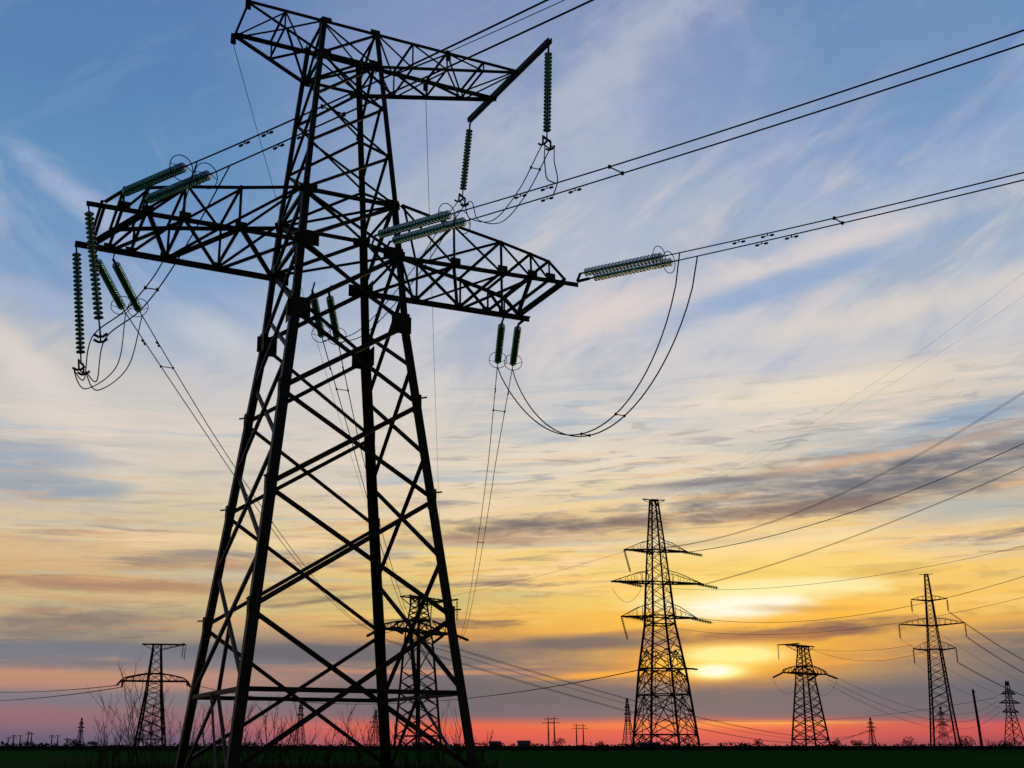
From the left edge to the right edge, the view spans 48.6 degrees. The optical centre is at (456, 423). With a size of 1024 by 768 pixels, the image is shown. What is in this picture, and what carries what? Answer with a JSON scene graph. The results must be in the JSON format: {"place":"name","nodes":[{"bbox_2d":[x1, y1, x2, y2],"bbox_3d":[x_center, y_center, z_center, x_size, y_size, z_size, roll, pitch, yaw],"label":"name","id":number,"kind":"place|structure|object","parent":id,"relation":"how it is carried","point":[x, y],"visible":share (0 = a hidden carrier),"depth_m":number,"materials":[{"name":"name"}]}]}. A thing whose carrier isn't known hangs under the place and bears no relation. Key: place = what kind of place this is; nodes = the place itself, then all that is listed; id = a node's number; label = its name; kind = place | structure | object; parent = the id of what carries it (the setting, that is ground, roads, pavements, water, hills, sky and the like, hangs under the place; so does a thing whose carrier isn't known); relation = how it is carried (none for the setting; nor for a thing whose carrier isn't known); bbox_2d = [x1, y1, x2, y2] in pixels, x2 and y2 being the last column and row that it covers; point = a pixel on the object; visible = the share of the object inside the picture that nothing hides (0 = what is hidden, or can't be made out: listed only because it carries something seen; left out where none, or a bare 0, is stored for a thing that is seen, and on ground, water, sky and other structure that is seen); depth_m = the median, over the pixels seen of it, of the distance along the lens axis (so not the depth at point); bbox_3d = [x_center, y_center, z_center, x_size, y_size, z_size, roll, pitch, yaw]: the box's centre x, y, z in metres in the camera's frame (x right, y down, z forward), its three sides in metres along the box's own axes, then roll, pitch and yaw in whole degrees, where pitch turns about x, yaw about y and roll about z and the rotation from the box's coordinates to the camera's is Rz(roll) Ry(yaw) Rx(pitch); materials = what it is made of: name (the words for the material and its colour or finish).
{"place":"outdoors","nodes":[
{"label":"outdoors","id":0,"kind":"place"},
{"bbox_2d":[48,756,503,767],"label":"dry grass","id":1,"kind":"structure","parent":0,"point":[277,765],"depth_m":78.08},
{"bbox_2d":[0,746,1023,767],"bbox_3d":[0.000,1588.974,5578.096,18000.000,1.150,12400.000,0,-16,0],"label":"field","id":2,"kind":"structure","parent":0,"point":[684,757],"depth_m":125.50,"materials":[{"name":"green plant"}]},
{"bbox_2d":[68,738,80,745],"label":"bush","id":3,"kind":"object","parent":2,"relation":"on","point":[71,742],"visible":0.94,"depth_m":769.19,"materials":[{"name":"black plant"}]},
{"bbox_2d":[76,718,84,743],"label":"lattice tower","id":4,"kind":"structure","parent":2,"relation":"on","point":[81,727],"depth_m":1447.51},
{"bbox_2d":[85,741,97,746],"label":"bush","id":5,"kind":"object","parent":2,"relation":"on","point":[92,742],"visible":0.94,"depth_m":730.50,"materials":[{"name":"black plant"}]},
{"bbox_2d":[84,741,112,767],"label":"dry shrub","id":6,"kind":"object","parent":2,"relation":"on","point":[98,762],"visible":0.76,"depth_m":59.75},
{"bbox_2d":[94,690,123,767],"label":"dry shrub","id":7,"kind":"object","parent":2,"relation":"on","point":[105,747],"visible":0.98,"depth_m":57.51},
{"bbox_2d":[87,653,165,767],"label":"dry shrub","id":8,"kind":"object","parent":2,"relation":"on","point":[150,733],"visible":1,"depth_m":55.61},
{"bbox_2d":[95,709,157,767],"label":"dry shrub","id":9,"kind":"object","parent":2,"relation":"on","point":[132,761],"visible":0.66,"depth_m":63.54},
{"bbox_2d":[121,643,188,746],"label":"lattice tower","id":10,"kind":"structure","parent":2,"relation":"on","point":[161,674],"depth_m":323.46,"materials":[{"name":"metal"}]},
{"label":"insulator string","id":11,"kind":"object","parent":10,"relation":"hanging from","visible":0},
{"bbox_2d":[0,685,117,692],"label":"overhead conductor","id":12,"kind":"object","parent":11,"relation":"attached to","point":[64,690],"visible":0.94,"depth_m":314.09,"materials":[{"name":"metal"}]},
{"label":"insulator string","id":13,"kind":"object","parent":10,"relation":"hanging from","visible":0},
{"bbox_2d":[0,687,121,700],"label":"overhead conductor","id":14,"kind":"object","parent":13,"relation":"attached to","point":[65,695],"visible":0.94,"depth_m":324.18,"materials":[{"name":"metal"}]},
{"bbox_2d":[142,686,201,767],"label":"dry shrub","id":15,"kind":"object","parent":2,"relation":"on","point":[171,736],"visible":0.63,"depth_m":61.89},
{"bbox_2d":[176,685,231,767],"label":"dry shrub","id":16,"kind":"object","parent":2,"relation":"on","point":[192,740],"visible":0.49,"depth_m":57.76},
{"bbox_2d":[206,701,257,767],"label":"dry shrub","id":17,"kind":"object","parent":2,"relation":"on","point":[249,713],"visible":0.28,"depth_m":63.83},
{"bbox_2d":[240,723,285,767],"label":"dry shrub","id":18,"kind":"object","parent":2,"relation":"on","point":[247,750],"visible":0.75,"depth_m":59.56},
{"bbox_2d":[252,692,297,767],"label":"dry shrub","id":19,"kind":"object","parent":2,"relation":"on","point":[282,750],"visible":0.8,"depth_m":57.47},
{"bbox_2d":[294,703,305,745],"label":"lattice tower","id":20,"kind":"structure","parent":2,"relation":"on","point":[301,713],"depth_m":966.53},
{"bbox_2d":[282,718,320,767],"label":"dry shrub","id":21,"kind":"object","parent":2,"relation":"on","point":[300,758],"visible":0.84,"depth_m":63.22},
{"bbox_2d":[298,720,342,767],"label":"dry shrub","id":22,"kind":"object","parent":2,"relation":"on","point":[330,750],"visible":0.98,"depth_m":61.18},
{"bbox_2d":[75,0,589,767],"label":"lattice tower","id":23,"kind":"structure","parent":2,"relation":"on","point":[297,306],"depth_m":43.26,"materials":[{"name":"metal"}]},
{"bbox_2d":[72,243,89,375],"bbox_3d":[-13.874,-4.284,41.585,0.491,5.151,0.626,-7,-16,-2],"label":"insulator string","id":24,"kind":"object","parent":23,"relation":"attached to","point":[77,281],"visible":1,"depth_m":41.52,"materials":[{"name":"green glass"}]},
{"bbox_2d":[84,201,107,342],"bbox_3d":[-12.302,-5.226,38.463,0.492,5.075,0.626,-5,-14,-18],"label":"insulator string","id":25,"kind":"object","parent":23,"relation":"attached to","point":[91,242],"visible":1,"depth_m":38.44,"materials":[{"name":"green glass"}]},
{"bbox_2d":[74,161,229,390],"bbox_3d":[-11.509,-4.081,40.143,3.084,5.496,13.819,8,-18,-25],"label":"jumper loop","id":26,"kind":"object","parent":25,"relation":"hanging from","point":[145,288],"visible":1,"depth_m":37.29,"materials":[{"name":"metal"}]},
{"bbox_2d":[96,258,131,314],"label":"insulator string","id":27,"kind":"object","parent":23,"relation":"attached to","point":[111,286],"visible":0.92,"depth_m":44.93,"materials":[{"name":"green glass"}]},
{"bbox_2d":[112,259,148,316],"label":"insulator string","id":28,"kind":"object","parent":23,"relation":"attached to","point":[125,282],"visible":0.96,"depth_m":44.94,"materials":[{"name":"green glass"}]},
{"bbox_2d":[120,154,192,195],"bbox_3d":[-10.001,-8.052,37.377,4.270,0.863,0.869,-6,-15,45],"label":"insulator string","id":29,"kind":"object","parent":23,"relation":"attached to","point":[158,177],"visible":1,"depth_m":37.02,"materials":[{"name":"green glass"}]},
{"bbox_2d":[189,0,593,172],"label":"overhead conductor","id":30,"kind":"object","parent":29,"relation":"attached to","point":[322,106],"visible":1,"depth_m":29.85,"materials":[{"name":"metal"}]},
{"bbox_2d":[143,162,217,203],"bbox_3d":[-9.270,-7.867,37.663,4.270,0.863,0.869,-6,-15,45],"label":"insulator string","id":31,"kind":"object","parent":23,"relation":"attached to","point":[179,186],"visible":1,"depth_m":37.38,"materials":[{"name":"green glass"}]},
{"bbox_2d":[233,44,401,591],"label":"earth wire","id":32,"kind":"object","parent":23,"relation":"attached to","point":[289,246],"visible":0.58,"depth_m":55.51,"materials":[{"name":"metal"}]},
{"bbox_2d":[309,290,330,342],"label":"insulator string","id":33,"kind":"object","parent":23,"relation":"attached to","point":[315,305],"visible":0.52,"depth_m":48.28,"materials":[{"name":"green glass"}]},
{"bbox_2d":[326,293,346,344],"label":"insulator string","id":34,"kind":"object","parent":23,"relation":"attached to","point":[330,301],"visible":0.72,"depth_m":48.28,"materials":[{"name":"green glass"}]},
{"bbox_2d":[374,203,455,237],"bbox_3d":[-1.541,-7.223,41.057,4.270,0.863,0.869,-6,-15,45],"label":"insulator string","id":35,"kind":"object","parent":23,"relation":"attached to","point":[439,216],"visible":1,"depth_m":40.82,"materials":[{"name":"green glass"}]},
{"bbox_2d":[456,29,1023,219],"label":"overhead conductor","id":36,"kind":"object","parent":35,"relation":"attached to","point":[623,172],"visible":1,"depth_m":31.64,"materials":[{"name":"metal"}]},
{"bbox_2d":[388,210,470,244],"bbox_3d":[-1.012,-7.014,41.243,4.270,0.863,0.869,-6,-15,45],"label":"insulator string","id":37,"kind":"object","parent":23,"relation":"attached to","point":[422,232],"visible":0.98,"depth_m":41.06,"materials":[{"name":"green glass"}]},
{"bbox_2d":[425,91,439,519],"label":"earth wire","id":38,"kind":"object","parent":23,"relation":"attached to","point":[431,282],"visible":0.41,"depth_m":69.23,"materials":[{"name":"metal"}]},
{"bbox_2d":[454,121,472,206],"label":"insulator string","id":39,"kind":"object","parent":23,"relation":"attached to","point":[466,156],"visible":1,"depth_m":52.66,"materials":[{"name":"green glass"}]},
{"bbox_2d":[489,321,506,367],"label":"insulator string","id":40,"kind":"object","parent":23,"relation":"attached to","point":[499,342],"visible":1,"depth_m":51.54,"materials":[{"name":"green glass"}]},
{"bbox_2d":[449,0,564,51],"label":"earth wire","id":41,"kind":"object","parent":23,"relation":"attached to","point":[507,25],"visible":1,"depth_m":45.33,"materials":[{"name":"metal"}]},
{"bbox_2d":[504,324,521,370],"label":"insulator string","id":42,"kind":"object","parent":23,"relation":"attached to","point":[515,345],"visible":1,"depth_m":51.86,"materials":[{"name":"green glass"}]},
{"bbox_2d":[538,44,555,150],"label":"insulator string","id":43,"kind":"object","parent":23,"relation":"hanging from","point":[547,104],"visible":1,"depth_m":46.64,"materials":[{"name":"green glass"}]},
{"bbox_2d":[324,143,557,342],"bbox_3d":[0.964,-8.560,45.794,5.604,6.865,17.259,10,-19,-31],"label":"jumper loop","id":44,"kind":"object","parent":43,"relation":"hanging from","point":[531,167],"visible":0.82,"depth_m":48.16,"materials":[{"name":"metal"}]},
{"bbox_2d":[579,246,668,275],"bbox_3d":[6.529,-6.240,44.400,4.270,0.863,0.869,-6,-15,45],"label":"insulator string","id":45,"kind":"object","parent":23,"relation":"attached to","point":[627,263],"visible":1,"depth_m":44.27,"materials":[{"name":"green glass"}]},
{"bbox_2d":[669,172,1023,260],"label":"overhead conductor","id":46,"kind":"object","parent":45,"relation":"attached to","point":[796,236],"visible":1,"depth_m":38.27,"materials":[{"name":"metal"}]},
{"bbox_2d":[497,253,697,436],"bbox_3d":[5.563,-2.132,47.507,0.852,5.567,13.937,8,-18,-27],"label":"jumper loop","id":47,"kind":"object","parent":46,"relation":"hanging from","point":[590,435],"visible":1,"depth_m":44.28,"materials":[{"name":"metal"}]},
{"bbox_2d":[588,251,677,280],"bbox_3d":[6.922,-6.058,44.530,4.270,0.863,0.869,-6,-15,45],"label":"insulator string","id":48,"kind":"object","parent":23,"relation":"attached to","point":[663,263],"visible":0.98,"depth_m":44.36,"materials":[{"name":"green glass"}]},
{"bbox_2d":[334,696,376,767],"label":"dry shrub","id":49,"kind":"object","parent":2,"relation":"on","point":[349,746],"visible":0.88,"depth_m":59.73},
{"bbox_2d":[346,715,399,767],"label":"dry shrub","id":50,"kind":"object","parent":2,"relation":"on","point":[369,745],"visible":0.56,"depth_m":63.48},
{"bbox_2d":[369,710,378,745],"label":"lattice tower","id":51,"kind":"structure","parent":2,"relation":"on","point":[375,722],"depth_m":1255.82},
{"bbox_2d":[390,724,418,767],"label":"dry shrub","id":52,"kind":"object","parent":2,"relation":"on","point":[407,759],"visible":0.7,"depth_m":61.63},
{"bbox_2d":[384,595,457,747],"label":"lattice tower","id":53,"kind":"structure","parent":2,"relation":"on","point":[416,736],"depth_m":219.75,"materials":[{"name":"metal"}]},
{"bbox_2d":[322,339,411,622],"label":"overhead conductor","id":54,"kind":"object","parent":53,"relation":"attached to","point":[347,390],"visible":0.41,"depth_m":61.16,"materials":[{"name":"metal"}]},
{"bbox_2d":[392,627,403,633],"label":"insulator string","id":55,"kind":"object","parent":53,"relation":"attached to","point":[397,630],"visible":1,"depth_m":212.94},
{"bbox_2d":[125,312,392,632],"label":"overhead conductor","id":56,"kind":"object","parent":55,"relation":"hanging from","point":[156,342],"visible":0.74,"depth_m":57.91,"materials":[{"name":"metal"}]},
{"bbox_2d":[457,634,468,640],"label":"insulator string","id":57,"kind":"object","parent":53,"relation":"attached to","point":[464,638],"visible":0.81,"depth_m":226.73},
{"bbox_2d":[458,364,512,639],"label":"overhead conductor","id":58,"kind":"object","parent":57,"relation":"hanging from","point":[493,410],"visible":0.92,"depth_m":70.03,"materials":[{"name":"metal"}]},
{"bbox_2d":[430,646,870,739],"bbox_3d":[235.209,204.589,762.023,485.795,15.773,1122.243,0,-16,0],"label":"overhead conductor","id":59,"kind":"object","parent":53,"relation":"attached to","point":[611,699],"visible":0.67,"depth_m":328.04,"materials":[{"name":"metal"}]},
{"bbox_2d":[414,730,440,767],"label":"dry shrub","id":60,"kind":"object","parent":2,"relation":"on","point":[433,759],"visible":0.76,"depth_m":65.00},
{"bbox_2d":[432,688,464,767],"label":"dry shrub","id":61,"kind":"object","parent":2,"relation":"on","point":[459,751],"visible":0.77,"depth_m":57.74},
{"bbox_2d":[451,730,492,763],"bbox_3d":[0.909,18.334,63.218,2.466,2.575,1.875,0,-16,0],"label":"dry shrub","id":62,"kind":"object","parent":2,"relation":"on","point":[486,747],"visible":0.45,"depth_m":63.37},
{"bbox_2d":[475,741,499,767],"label":"dry shrub","id":63,"kind":"object","parent":2,"relation":"on","point":[496,760],"visible":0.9,"depth_m":61.49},
{"bbox_2d":[488,741,500,745],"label":"farm building","id":64,"kind":"structure","parent":2,"relation":"on","point":[494,743],"depth_m":1054.89,"materials":[{"name":"brick"}]},
{"bbox_2d":[1,740,1018,745],"bbox_3d":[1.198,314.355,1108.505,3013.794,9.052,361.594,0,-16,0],"label":"distant tree line","id":65,"kind":"object","parent":2,"relation":"on","point":[253,744],"visible":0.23,"depth_m":1129.02,"materials":[{"name":"black plant"}]},
{"bbox_2d":[517,740,530,745],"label":"farm building","id":66,"kind":"structure","parent":2,"relation":"on","point":[523,742],"depth_m":1055.13,"materials":[{"name":"black"}]},
{"bbox_2d":[552,737,565,746],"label":"bush","id":67,"kind":"object","parent":2,"relation":"on","point":[560,741],"visible":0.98,"depth_m":672.74,"materials":[{"name":"black plant"}]},
{"bbox_2d":[622,698,635,745],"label":"lattice tower","id":68,"kind":"structure","parent":2,"relation":"on","point":[626,713],"depth_m":1140.65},
{"bbox_2d":[627,697,996,721],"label":"overhead conductor","id":69,"kind":"object","parent":68,"relation":"attached to","point":[828,719],"visible":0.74,"depth_m":965.75,"materials":[{"name":"metal"}]},
{"bbox_2d":[611,499,703,747],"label":"lattice tower","id":70,"kind":"structure","parent":2,"relation":"on","point":[652,583],"depth_m":214.79,"materials":[{"name":"metal"}]},
{"bbox_2d":[202,669,642,703],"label":"overhead conductor","id":71,"kind":"object","parent":70,"relation":"attached to","point":[498,694],"visible":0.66,"depth_m":229.06,"materials":[{"name":"metal"}]},
{"bbox_2d":[621,617,627,639],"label":"insulator string","id":72,"kind":"object","parent":70,"relation":"attached to","point":[624,628],"visible":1,"depth_m":213.34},
{"bbox_2d":[621,597,1022,634],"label":"overhead conductor","id":73,"kind":"object","parent":72,"relation":"attached to","point":[827,631],"visible":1,"depth_m":155.58,"materials":[{"name":"metal"}]},
{"bbox_2d":[385,639,865,743],"bbox_3d":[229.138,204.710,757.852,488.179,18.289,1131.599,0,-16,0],"label":"overhead conductor","id":74,"kind":"object","parent":70,"relation":"attached to","point":[590,700],"visible":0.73,"depth_m":319.10,"materials":[{"name":"metal"}]},
{"bbox_2d":[623,550,630,572],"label":"insulator string","id":75,"kind":"object","parent":70,"relation":"attached to","point":[627,561],"visible":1,"depth_m":217.00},
{"bbox_2d":[624,391,1023,549],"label":"overhead conductor","id":76,"kind":"object","parent":75,"relation":"attached to","point":[835,495],"visible":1,"depth_m":154.66,"materials":[{"name":"metal"}]},
{"bbox_2d":[632,616,651,622],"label":"insulator string","id":77,"kind":"object","parent":70,"relation":"attached to","point":[644,619],"visible":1,"depth_m":212.96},
{"bbox_2d":[634,550,653,554],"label":"insulator string","id":78,"kind":"object","parent":70,"relation":"attached to","point":[646,552],"visible":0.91,"depth_m":216.63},
{"bbox_2d":[683,551,702,556],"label":"insulator string","id":79,"kind":"object","parent":70,"relation":"attached to","point":[693,553],"visible":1,"depth_m":218.85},
{"bbox_2d":[691,617,711,623],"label":"insulator string","id":80,"kind":"object","parent":70,"relation":"attached to","point":[700,620],"visible":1,"depth_m":215.50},
{"bbox_2d":[612,546,1021,589],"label":"overhead conductor","id":81,"kind":"object","parent":70,"relation":"attached to","point":[826,582],"visible":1,"depth_m":149.65,"materials":[{"name":"metal"}]},
{"bbox_2d":[661,296,1022,502],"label":"overhead conductor","id":82,"kind":"object","parent":70,"relation":"attached to","point":[847,410],"visible":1,"depth_m":169.09,"materials":[{"name":"metal"}]},
{"bbox_2d":[668,274,1021,494],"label":"overhead conductor","id":83,"kind":"object","parent":70,"relation":"attached to","point":[867,387],"visible":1,"depth_m":158.02,"materials":[{"name":"metal"}]},
{"bbox_2d":[690,443,1023,551],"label":"overhead conductor","id":84,"kind":"object","parent":70,"relation":"attached to","point":[861,508],"visible":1,"depth_m":170.70,"materials":[{"name":"metal"}]},
{"bbox_2d":[698,576,1023,622],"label":"overhead conductor","id":85,"kind":"object","parent":70,"relation":"attached to","point":[862,614],"visible":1,"depth_m":169.05,"materials":[{"name":"metal"}]},
{"bbox_2d":[705,466,1023,583],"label":"overhead conductor","id":86,"kind":"object","parent":70,"relation":"attached to","point":[868,530],"visible":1,"depth_m":173.01,"materials":[{"name":"metal"}]},
{"bbox_2d":[777,643,830,746],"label":"lattice tower","id":87,"kind":"structure","parent":2,"relation":"on","point":[803,677],"depth_m":328.31,"materials":[{"name":"metal"}]},
{"bbox_2d":[830,674,996,713],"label":"overhead conductor","id":88,"kind":"object","parent":87,"relation":"attached to","point":[898,703],"visible":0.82,"depth_m":427.09,"materials":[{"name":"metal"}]},
{"bbox_2d":[830,685,999,729],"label":"overhead conductor","id":89,"kind":"object","parent":87,"relation":"attached to","point":[909,721],"visible":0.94,"depth_m":455.74,"materials":[{"name":"metal"}]},
{"bbox_2d":[830,738,841,746],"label":"bush","id":90,"kind":"object","parent":2,"relation":"on","point":[834,744],"visible":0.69,"depth_m":403.71,"materials":[{"name":"black plant"}]},
{"bbox_2d":[850,740,862,746],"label":"bush","id":91,"kind":"object","parent":2,"relation":"on","point":[856,742],"visible":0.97,"depth_m":577.33,"materials":[{"name":"black plant"}]},
{"bbox_2d":[866,717,876,745],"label":"lattice tower","id":92,"kind":"structure","parent":2,"relation":"on","point":[870,722],"depth_m":1302.39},
{"bbox_2d":[901,736,920,746],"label":"bush","id":93,"kind":"object","parent":2,"relation":"on","point":[910,742],"visible":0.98,"depth_m":595.52,"materials":[{"name":"black plant"}]},
{"bbox_2d":[899,574,964,747],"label":"lattice tower","id":94,"kind":"structure","parent":2,"relation":"on","point":[929,655],"depth_m":264.60,"materials":[{"name":"metal"}]},
{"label":"insulator string","id":95,"kind":"object","parent":94,"relation":"hanging from","visible":0},
{"bbox_2d":[949,612,1023,660],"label":"overhead conductor","id":96,"kind":"object","parent":95,"relation":"hanging from","point":[985,636],"visible":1,"depth_m":297.02,"materials":[{"name":"metal"}]},
{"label":"insulator string","id":97,"kind":"object","parent":94,"relation":"hanging from","visible":0},
{"bbox_2d":[968,637,1023,672],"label":"overhead conductor","id":98,"kind":"object","parent":97,"relation":"attached to","point":[995,655],"visible":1,"depth_m":288.39,"materials":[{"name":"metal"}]},
{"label":"insulator string","id":99,"kind":"object","parent":94,"relation":"hanging from","visible":0},
{"bbox_2d":[960,663,1023,695],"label":"overhead conductor","id":100,"kind":"object","parent":99,"relation":"attached to","point":[991,680],"visible":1,"depth_m":291.25,"materials":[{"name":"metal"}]},
{"bbox_2d":[934,706,949,745],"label":"lattice tower","id":101,"kind":"structure","parent":2,"relation":"on","point":[940,709],"depth_m":1372.23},
{"bbox_2d":[957,735,974,746],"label":"bush","id":102,"kind":"object","parent":2,"relation":"on","point":[965,741],"visible":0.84,"depth_m":461.51,"materials":[{"name":"black plant"}]},
{"bbox_2d":[972,689,983,750],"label":"wooden pole","id":103,"kind":"object","parent":2,"relation":"on","point":[978,726],"visible":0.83,"depth_m":154.52,"materials":[{"name":"brown wood"}]},
{"bbox_2d":[996,738,1021,746],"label":"bush","id":104,"kind":"object","parent":2,"relation":"on","point":[1007,742],"visible":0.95,"depth_m":480.90,"materials":[{"name":"black plant"}]},
{"bbox_2d":[999,681,1023,745],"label":"lattice tower","id":105,"kind":"structure","parent":2,"relation":"on","point":[1009,693],"depth_m":832.80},
{"bbox_2d":[443,645,876,737],"bbox_3d":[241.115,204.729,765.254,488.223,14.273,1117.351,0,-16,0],"label":"overhead conductor","id":106,"kind":"object","parent":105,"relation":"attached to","point":[631,699],"visible":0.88,"depth_m":330.97,"materials":[{"name":"metal"}]},
{"bbox_2d":[0,0,1023,745],"label":"sky","id":107,"kind":"structure","parent":0,"point":[112,498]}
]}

